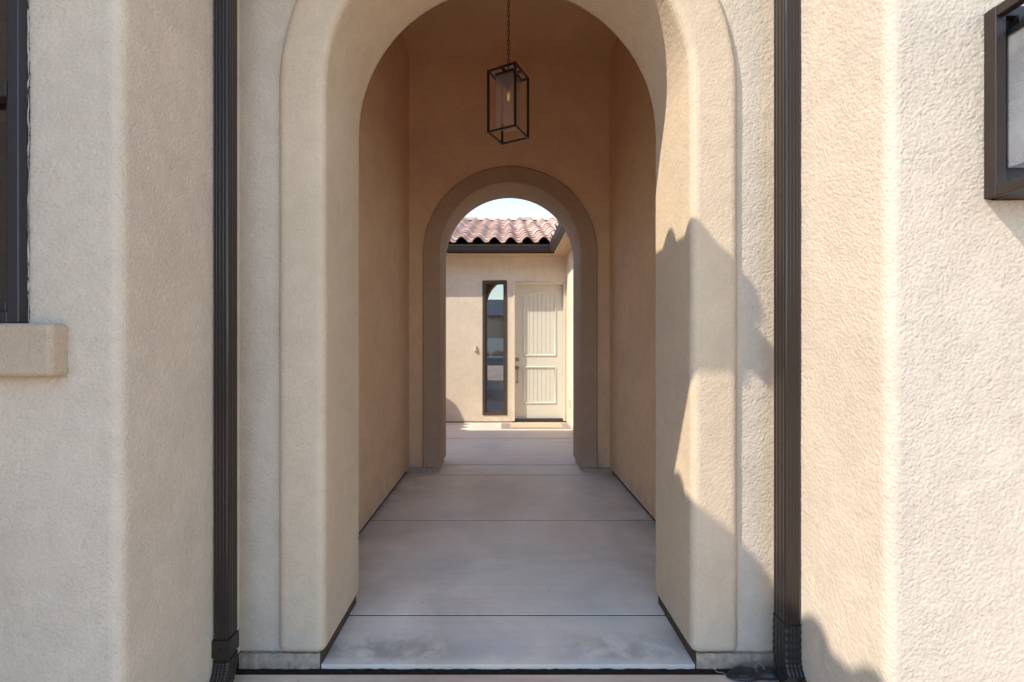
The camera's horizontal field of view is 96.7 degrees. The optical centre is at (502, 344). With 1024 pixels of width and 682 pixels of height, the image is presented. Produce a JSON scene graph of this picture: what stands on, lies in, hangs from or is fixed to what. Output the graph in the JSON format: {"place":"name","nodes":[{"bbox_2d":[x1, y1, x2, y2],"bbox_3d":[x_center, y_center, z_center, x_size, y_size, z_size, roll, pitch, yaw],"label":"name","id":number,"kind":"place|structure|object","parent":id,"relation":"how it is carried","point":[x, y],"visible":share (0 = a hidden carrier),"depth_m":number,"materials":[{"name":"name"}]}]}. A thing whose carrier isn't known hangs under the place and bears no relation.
{"place":"outdoors","nodes":[
{"label":"outdoors","id":0,"kind":"place"},
{"bbox_2d":[233,675,778,681],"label":"driveway","id":1,"kind":"structure","parent":0,"point":[481,678],"depth_m":1.93,"materials":[{"name":"concrete"}]},
{"bbox_2d":[236,668,729,674],"bbox_3d":[0.020,1.417,1.970,2.360,0.007,0.040,0,0,0],"label":"joint strip","id":2,"kind":"object","parent":1,"relation":"on","point":[605,671],"visible":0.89,"depth_m":1.97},
{"bbox_2d":[712,663,778,681],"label":"drain adapter","id":3,"kind":"object","parent":1,"relation":"on","point":[748,674],"visible":1,"depth_m":1.91,"materials":[{"name":"black plastic"}]},
{"bbox_2d":[321,465,694,669],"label":"passage floor","id":4,"kind":"structure","parent":0,"point":[507,567],"depth_m":2.73,"materials":[{"name":"concrete"}]},
{"bbox_2d":[239,0,775,669],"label":"entry portico","id":5,"kind":"structure","parent":4,"relation":"on","point":[377,162],"depth_m":2.15,"materials":[{"name":"paint"}]},
{"bbox_2d":[487,0,528,144],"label":"pendant lantern","id":6,"kind":"object","parent":5,"relation":"hanging from","point":[507,78],"visible":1,"depth_m":3.83,"materials":[{"name":"black metal"}]},
{"bbox_2d":[350,438,664,615],"bbox_3d":[0.050,1.440,4.650,2.300,0.070,5.100,0,0,0],"label":"floor joint","id":7,"kind":"object","parent":4,"relation":"on","point":[509,520],"visible":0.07,"depth_m":3.64,"materials":[{"name":"grey concrete"}]},
{"bbox_2d":[442,422,576,464],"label":"courtyard floor","id":8,"kind":"structure","parent":0,"point":[509,451],"depth_m":6.34,"materials":[{"name":"concrete"}]},
{"bbox_2d":[446,216,566,421],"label":"courtyard house","id":9,"kind":"structure","parent":8,"relation":"on","point":[506,295],"depth_m":8.22,"materials":[{"name":"paint"}]},
{"bbox_2d":[482,280,506,414],"bbox_3d":[-0.149,0.050,8.259,0.446,2.441,0.102,0,0,0],"label":"window","id":10,"kind":"structure","parent":9,"relation":"in","point":[494,292],"depth_m":8.26,"materials":[{"name":"brown glass"}]},
{"bbox_2d":[515,285,562,417],"bbox_3d":[0.653,0.119,8.305,0.874,2.430,0.130,0,0,0],"label":"door","id":11,"kind":"structure","parent":9,"relation":"in","point":[538,308],"depth_m":8.32,"materials":[{"name":"paint"}]},
{"bbox_2d":[501,423,570,428],"bbox_3d":[0.552,1.392,7.850,1.165,0.016,0.500,0,0,0],"label":"doormat","id":12,"kind":"object","parent":8,"relation":"on","point":[534,425],"visible":1,"depth_m":7.76,"materials":[{"name":"beige fabric"}]},
{"bbox_2d":[466,198,553,216],"label":"sky","id":13,"kind":"structure","parent":0,"point":[512,207],"materials":[{"name":"white"}]},
{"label":"ground","id":14,"kind":"structure","parent":0,"visible":0},
{"bbox_2d":[0,0,240,681],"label":"house wing","id":15,"kind":"structure","parent":14,"relation":"on","point":[106,340],"depth_m":1.38,"materials":[{"name":"beige paint"}]},
{"bbox_2d":[0,0,29,322],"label":"window","id":16,"kind":"structure","parent":15,"relation":"in","point":[14,76],"depth_m":1.36,"materials":[{"name":"paint"}]},
{"bbox_2d":[210,0,238,681],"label":"downspout","id":17,"kind":"object","parent":15,"relation":"attached to","point":[225,643],"visible":1,"depth_m":1.82,"materials":[{"name":"paint"}]},
{"bbox_2d":[549,220,572,428],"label":"house wing","id":18,"kind":"structure","parent":14,"relation":"on","point":[559,244],"depth_m":7.72,"materials":[{"name":"beige paint"}]},
{"bbox_2d":[800,0,1023,681],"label":"house wing","id":19,"kind":"structure","parent":14,"relation":"on","point":[911,404],"depth_m":1.42,"materials":[{"name":"beige paint"}]},
{"bbox_2d":[772,0,805,681],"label":"downspout","id":20,"kind":"object","parent":19,"relation":"attached to","point":[787,647],"visible":1,"depth_m":1.83,"materials":[{"name":"paint"}]},
{"bbox_2d":[984,0,1023,200],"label":"wall lantern","id":21,"kind":"object","parent":19,"relation":"attached to","point":[1004,100],"depth_m":1.40,"materials":[{"name":"brown metal"}]}
]}

